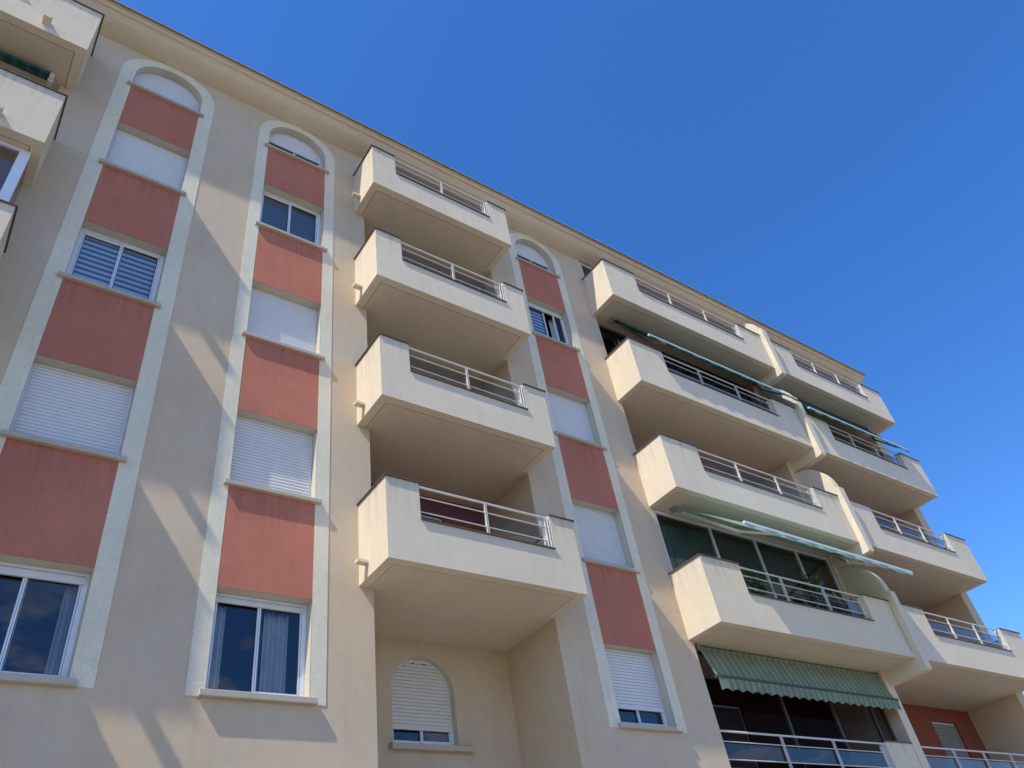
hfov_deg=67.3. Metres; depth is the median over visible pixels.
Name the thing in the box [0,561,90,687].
window
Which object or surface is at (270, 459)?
window
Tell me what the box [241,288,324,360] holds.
window
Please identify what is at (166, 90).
window
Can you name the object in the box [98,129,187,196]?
window
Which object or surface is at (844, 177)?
sky
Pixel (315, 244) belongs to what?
window
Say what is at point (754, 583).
potted plant
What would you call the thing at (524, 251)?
window
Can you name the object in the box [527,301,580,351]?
window
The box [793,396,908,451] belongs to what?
awning
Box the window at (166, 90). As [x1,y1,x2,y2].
[127,73,203,117]
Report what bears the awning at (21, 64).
attached to the apartment building
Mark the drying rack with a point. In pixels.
(837, 598)
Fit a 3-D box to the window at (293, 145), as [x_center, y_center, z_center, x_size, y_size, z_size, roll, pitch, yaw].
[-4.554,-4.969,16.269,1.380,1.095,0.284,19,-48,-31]
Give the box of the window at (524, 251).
[515,243,560,278]
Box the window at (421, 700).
[389,660,474,753]
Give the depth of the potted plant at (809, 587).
16.48 m
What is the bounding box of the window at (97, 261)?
[57,227,164,308]
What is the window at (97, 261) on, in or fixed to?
in the apartment building
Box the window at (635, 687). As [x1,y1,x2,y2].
[605,649,683,732]
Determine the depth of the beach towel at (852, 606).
16.64 m
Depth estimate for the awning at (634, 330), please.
19.44 m
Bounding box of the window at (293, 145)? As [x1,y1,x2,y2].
[264,133,329,174]
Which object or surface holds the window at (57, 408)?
in the apartment building
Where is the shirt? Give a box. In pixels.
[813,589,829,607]
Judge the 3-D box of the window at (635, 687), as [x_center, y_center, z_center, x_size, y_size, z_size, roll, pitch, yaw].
[2.032,4.953,12.480,1.355,1.342,0.289,19,-48,-31]
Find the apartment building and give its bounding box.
[0,0,1023,767]
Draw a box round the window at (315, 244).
[255,190,327,251]
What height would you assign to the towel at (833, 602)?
0.720 m
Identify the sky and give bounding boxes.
[117,0,1023,694]
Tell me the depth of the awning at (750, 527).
15.82 m
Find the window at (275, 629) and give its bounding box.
[197,592,317,705]
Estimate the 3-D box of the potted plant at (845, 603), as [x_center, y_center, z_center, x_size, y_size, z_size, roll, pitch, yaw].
[7.569,5.240,16.815,0.423,1.237,0.368,19,-48,-31]
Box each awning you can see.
[0,50,54,86]
[609,316,797,400]
[670,505,913,576]
[694,643,901,710]
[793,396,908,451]
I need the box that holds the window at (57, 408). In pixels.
[0,362,133,462]
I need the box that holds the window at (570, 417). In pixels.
[547,391,606,450]
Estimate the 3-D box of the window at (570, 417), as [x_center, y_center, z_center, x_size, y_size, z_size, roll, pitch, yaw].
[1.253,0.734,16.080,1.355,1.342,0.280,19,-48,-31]
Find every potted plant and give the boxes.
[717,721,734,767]
[741,569,766,595]
[798,574,833,609]
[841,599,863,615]
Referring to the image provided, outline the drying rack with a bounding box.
[812,591,849,614]
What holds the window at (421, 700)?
in the apartment building
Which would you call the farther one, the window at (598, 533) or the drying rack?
the drying rack
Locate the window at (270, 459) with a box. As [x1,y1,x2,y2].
[223,416,321,504]
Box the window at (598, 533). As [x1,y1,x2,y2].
[573,504,640,573]
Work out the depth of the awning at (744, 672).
14.92 m
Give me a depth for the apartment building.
12.82 m
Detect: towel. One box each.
[824,589,841,612]
[846,601,862,616]
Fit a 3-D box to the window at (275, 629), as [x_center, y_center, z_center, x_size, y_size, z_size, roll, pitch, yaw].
[-3.087,3.229,9.351,1.380,1.342,0.433,19,-48,-31]

